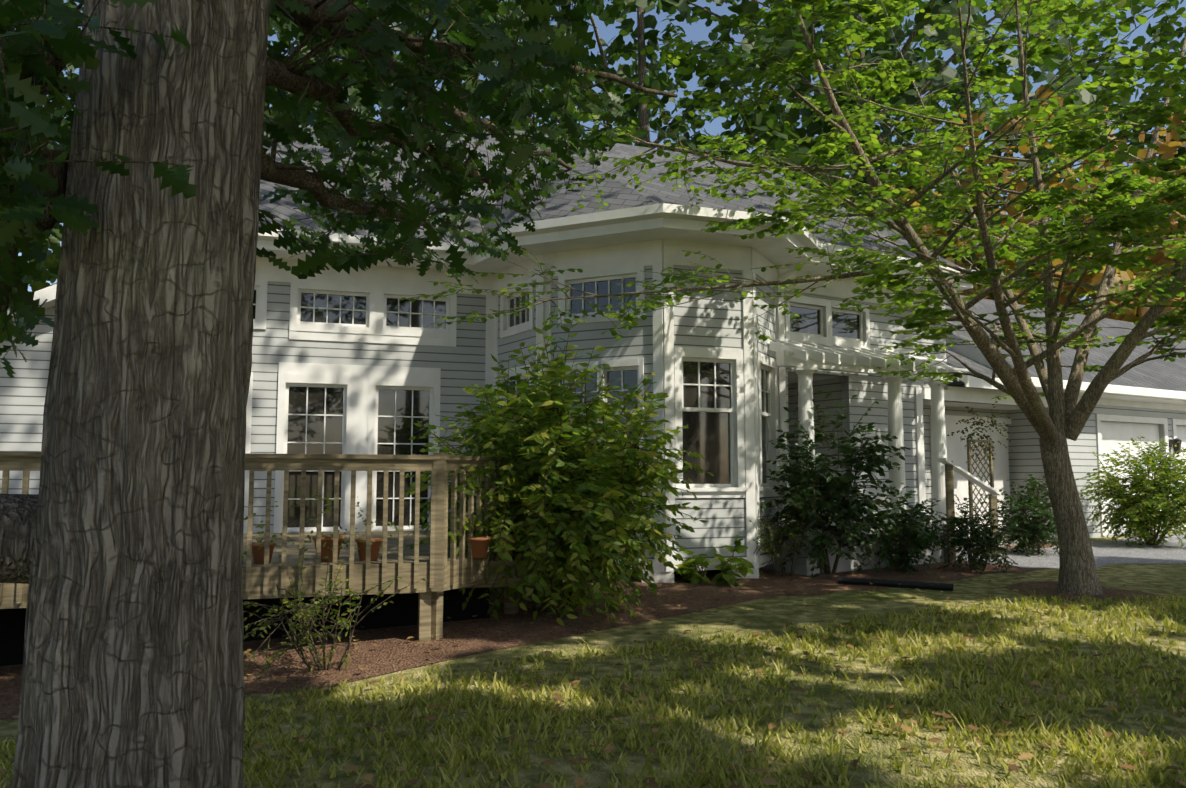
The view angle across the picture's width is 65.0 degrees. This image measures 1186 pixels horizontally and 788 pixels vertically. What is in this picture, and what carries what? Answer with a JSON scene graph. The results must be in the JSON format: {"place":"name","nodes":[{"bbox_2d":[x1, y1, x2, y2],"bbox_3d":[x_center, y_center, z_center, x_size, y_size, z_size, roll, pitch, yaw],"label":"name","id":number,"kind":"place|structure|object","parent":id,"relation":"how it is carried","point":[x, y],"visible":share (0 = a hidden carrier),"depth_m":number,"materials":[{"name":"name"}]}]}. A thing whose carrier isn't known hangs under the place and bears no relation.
{"place":"outdoors","nodes":[
{"label":"outdoors","id":0,"kind":"place"},
{"bbox_2d":[0,531,1185,787],"bbox_3d":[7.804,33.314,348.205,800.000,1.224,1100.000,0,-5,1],"label":"ground","id":1,"kind":"structure","parent":0,"point":[846,605],"depth_m":6.46,"materials":[{"name":"green plant"}]},
{"bbox_2d":[4,0,82,298],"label":"tree leaves","id":2,"kind":"object","parent":1,"relation":"on","point":[51,264],"visible":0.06,"depth_m":26.75,"materials":[{"name":"green plant"}]},
{"bbox_2d":[18,7,78,283],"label":"tree leaves","id":3,"kind":"object","parent":1,"relation":"on","point":[52,280],"depth_m":37.65,"materials":[{"name":"green plant"}]},
{"bbox_2d":[0,3,389,289],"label":"tree leaves","id":4,"kind":"object","parent":1,"relation":"on","point":[29,279],"depth_m":28.14,"materials":[{"name":"green plant"}]},
{"bbox_2d":[0,587,489,665],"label":"skirting","id":5,"kind":"object","parent":1,"relation":"on","point":[401,609],"depth_m":8.79,"materials":[{"name":"black"}]},
{"bbox_2d":[0,451,533,641],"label":"deck","id":6,"kind":"structure","parent":1,"relation":"on","point":[434,565],"depth_m":8.10,"materials":[{"name":"brown wood"}]},
{"bbox_2d":[252,534,515,563],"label":"flower pots","id":7,"kind":"object","parent":6,"relation":"on","point":[480,545],"visible":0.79,"depth_m":8.28,"materials":[{"name":"ceramic"}]},
{"bbox_2d":[242,489,531,562],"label":"potted plants","id":8,"kind":"object","parent":6,"relation":"on","point":[322,533],"visible":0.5,"depth_m":8.27,"materials":[{"name":"green plant"}]},
{"bbox_2d":[243,547,425,678],"bbox_3d":[-2.089,1.794,7.255,1.535,1.219,1.497,0,-5,1],"label":"shrub","id":9,"kind":"object","parent":1,"relation":"on","point":[299,651],"depth_m":7.10,"materials":[{"name":"green plant"}]},
{"bbox_2d":[0,0,677,787],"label":"tree","id":10,"kind":"object","parent":1,"relation":"on","point":[121,542],"depth_m":3.29,"materials":[{"name":"plant"}]},
{"bbox_2d":[267,1,542,125],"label":"tree leaves","id":11,"kind":"object","parent":1,"relation":"on","point":[397,57],"depth_m":43.84,"materials":[{"name":"green plant"}]},
{"bbox_2d":[264,0,693,147],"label":"tree leaves","id":12,"kind":"object","parent":1,"relation":"on","point":[684,8],"depth_m":27.71,"materials":[{"name":"green plant"}]},
{"bbox_2d":[0,537,1058,719],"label":"mulch bed","id":13,"kind":"object","parent":1,"relation":"on","point":[394,650],"visible":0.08,"depth_m":8.64,"materials":[{"name":"brown soil"}]},
{"bbox_2d":[403,317,713,625],"bbox_3d":[-0.390,0.912,9.563,3.160,3.160,3.105,0,-5,1],"label":"bay shrub","id":14,"kind":"object","parent":1,"relation":"on","point":[613,484],"depth_m":8.80,"materials":[{"name":"green plant"}]},
{"bbox_2d":[0,588,1185,787],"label":"grass tufts","id":15,"kind":"object","parent":1,"relation":"on","point":[1098,740],"visible":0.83,"depth_m":5.85,"materials":[{"name":"green plant"}]},
{"bbox_2d":[0,571,1185,787],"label":"fallen leaves","id":16,"kind":"object","parent":1,"relation":"on","point":[580,781],"visible":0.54,"depth_m":5.86,"materials":[{"name":"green plant"}]},
{"bbox_2d":[33,125,1185,391],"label":"house roof","id":17,"kind":"structure","parent":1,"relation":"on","point":[1155,373],"depth_m":15.20,"materials":[{"name":"grey"}]},
{"bbox_2d":[381,0,938,192],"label":"tree leaves","id":18,"kind":"object","parent":1,"relation":"on","point":[770,118],"depth_m":30.17,"materials":[{"name":"green plant"}]},
{"bbox_2d":[674,534,753,585],"bbox_3d":[1.518,2.086,11.502,1.100,0.688,0.770,-4,-6,36],"label":"leafy plant","id":19,"kind":"object","parent":1,"relation":"on","point":[692,576],"depth_m":11.44,"materials":[{"name":"green plant"}]},
{"bbox_2d":[641,520,833,582],"bbox_3d":[-0.763,2.337,12.384,9.671,1.087,2.732,2,-5,-17],"label":"house foundation","id":20,"kind":"object","parent":1,"relation":"on","point":[662,577],"visible":0.08,"depth_m":11.50,"materials":[{"name":"grey concrete"}]},
{"bbox_2d":[0,265,1185,559],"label":"house siding","id":21,"kind":"object","parent":20,"relation":"on","point":[714,321],"visible":0.12,"depth_m":12.91,"materials":[{"name":"white wood"}]},
{"bbox_2d":[7,203,1185,571],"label":"house trim","id":22,"kind":"structure","parent":21,"relation":"attached to","point":[617,243],"depth_m":12.96,"materials":[{"name":"white wood"}]},
{"bbox_2d":[253,278,859,527],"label":"windows","id":23,"kind":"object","parent":22,"relation":"in","point":[706,435],"visible":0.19,"depth_m":12.96,"materials":[{"name":"clear glass"}]},
{"bbox_2d":[1169,438,1181,453],"bbox_3d":[11.677,1.046,18.657,0.170,0.320,0.206,3,-6,-32],"label":"lantern","id":24,"kind":"object","parent":21,"relation":"attached to","point":[1174,442],"visible":0.9,"depth_m":18.60,"materials":[{"name":"grey metal"}]},
{"bbox_2d":[749,487,826,576],"bbox_3d":[2.428,1.843,12.052,1.138,1.272,1.229,0,-5,1],"label":"shrub","id":25,"kind":"object","parent":1,"relation":"on","point":[777,551],"depth_m":12.02,"materials":[{"name":"green plant"}]},
{"bbox_2d":[399,0,1185,594],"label":"tree","id":26,"kind":"object","parent":1,"relation":"on","point":[885,270],"depth_m":9.99,"materials":[{"name":"green plant"}]},
{"bbox_2d":[761,391,910,576],"bbox_3d":[3.131,1.254,12.304,2.000,2.636,1.917,0,-5,1],"label":"porch shrub","id":27,"kind":"object","parent":1,"relation":"on","point":[837,488],"depth_m":12.10,"materials":[{"name":"green plant"}]},
{"bbox_2d":[615,0,1100,289],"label":"tree leaves","id":28,"kind":"object","parent":1,"relation":"on","point":[683,125],"depth_m":39.98,"materials":[{"name":"green plant"}]},
{"bbox_2d":[767,337,969,528],"bbox_3d":[4.087,0.694,13.514,3.840,2.951,1.000,3,-6,-32],"label":"pergola","id":29,"kind":"object","parent":1,"relation":"on","point":[805,360],"visible":0.6,"depth_m":13.47,"materials":[{"name":"white wood"}]},
{"bbox_2d":[760,522,983,575],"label":"porch floor steps","id":30,"kind":"structure","parent":1,"relation":"on","point":[844,565],"depth_m":12.52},
{"bbox_2d":[589,0,1182,303],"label":"tree leaves","id":31,"kind":"object","parent":1,"relation":"on","point":[791,36],"depth_m":27.61,"materials":[{"name":"green plant"}]},
{"bbox_2d":[831,480,953,575],"bbox_3d":[3.926,1.923,12.548,1.719,1.648,1.670,0,-5,1],"label":"bush","id":32,"kind":"object","parent":1,"relation":"on","point":[917,542],"depth_m":12.31,"materials":[{"name":"green plant"}]},
{"bbox_2d":[837,577,952,590],"bbox_3d":[3.600,2.267,11.129,1.324,0.107,0.115,-3,-6,26],"label":"drain pipe","id":33,"kind":"object","parent":1,"relation":"on","point":[895,583],"visible":0.96,"depth_m":11.10,"materials":[{"name":"black plastic"}]},
{"bbox_2d":[681,8,1127,288],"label":"tree leaves","id":34,"kind":"object","parent":1,"relation":"on","point":[939,53],"depth_m":48.89,"materials":[{"name":"green plant"}]},
{"bbox_2d":[945,439,999,562],"bbox_3d":[5.915,1.642,14.236,0.534,1.942,2.084,-4,-6,34],"label":"rail posts lattice","id":35,"kind":"object","parent":1,"relation":"on","point":[949,490],"visible":0.54,"depth_m":14.77,"materials":[{"name":"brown wood"}]},
{"bbox_2d":[938,458,1000,494],"bbox_3d":[5.599,1.234,13.825,1.250,0.551,0.140,3,-6,-32],"label":"stair handrail","id":36,"kind":"object","parent":35,"relation":"attached to","point":[973,479],"visible":1,"depth_m":13.79,"materials":[{"name":"white wood"}]},
{"bbox_2d":[947,399,1012,466],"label":"lattice plant leaves","id":37,"kind":"object","parent":35,"relation":"on","point":[979,422],"visible":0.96,"depth_m":14.91,"materials":[{"name":"green plant"}]},
{"bbox_2d":[931,494,1026,573],"bbox_3d":[5.207,1.987,12.709,1.234,1.229,1.413,0,-5,1],"label":"box shrub","id":38,"kind":"object","parent":1,"relation":"on","point":[954,542],"depth_m":12.55,"materials":[{"name":"green plant"}]},
{"bbox_2d":[810,0,1185,333],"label":"tree leaves","id":39,"kind":"object","parent":1,"relation":"on","point":[1138,41],"depth_m":40.79,"materials":[{"name":"green plant"}]},
{"bbox_2d":[834,85,1185,326],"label":"tree leaves","id":40,"kind":"object","parent":1,"relation":"on","point":[1126,275],"depth_m":30.61,"materials":[{"name":"green plant"}]},
{"bbox_2d":[978,474,1058,556],"bbox_3d":[6.982,1.914,14.622,1.613,1.526,1.636,0,-5,1],"label":"shrub","id":41,"kind":"object","parent":1,"relation":"on","point":[1033,535],"depth_m":14.61,"materials":[{"name":"green plant"}]},
{"bbox_2d":[893,0,1185,303],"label":"tree leaves","id":42,"kind":"object","parent":1,"relation":"on","point":[1136,9],"depth_m":45.41,"materials":[{"name":"green plant"}]},
{"bbox_2d":[954,86,1185,335],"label":"tree leaves","id":43,"kind":"object","parent":1,"relation":"on","point":[1167,148],"depth_m":31.44,"materials":[{"name":"plant"}]},
{"bbox_2d":[966,532,1185,567],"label":"driveway","id":44,"kind":"structure","parent":1,"relation":"on","point":[1119,551],"depth_m":14.38,"materials":[{"name":"grey concrete"}]},
{"bbox_2d":[1003,581,1164,600],"bbox_3d":[5.640,2.298,10.890,1.500,0.043,1.500,0,-5,1],"label":"mulch bed","id":45,"kind":"object","parent":1,"relation":"on","point":[1045,588],"visible":0.5,"depth_m":10.74,"materials":[{"name":"brown soil"}]},
{"bbox_2d":[1076,436,1185,547],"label":"bush","id":46,"kind":"object","parent":1,"relation":"on","point":[1147,503],"depth_m":15.47,"materials":[{"name":"green plant"}]},
{"bbox_2d":[1090,21,1185,249],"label":"tree leaves","id":47,"kind":"object","parent":1,"relation":"on","point":[1150,30],"visible":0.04,"depth_m":39.56,"materials":[{"name":"green plant"}]},
{"bbox_2d":[1142,82,1185,328],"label":"tree leaves","id":48,"kind":"object","parent":1,"relation":"on","point":[1181,150],"visible":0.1,"depth_m":32.83,"materials":[{"name":"green plant"}]},
{"bbox_2d":[14,0,1185,332],"label":"sky","id":49,"kind":"structure","parent":0,"point":[698,31],"materials":[{"name":"blue"}]},
{"bbox_2d":[574,568,723,577],"bbox_3d":[4.692,0.815,14.815,20.653,4.227,3.218,2,-6,-22],"label":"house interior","id":50,"kind":"object","parent":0,"point":[709,572],"visible":0.02,"depth_m":12.24,"materials":[{"name":"black"}]}
]}

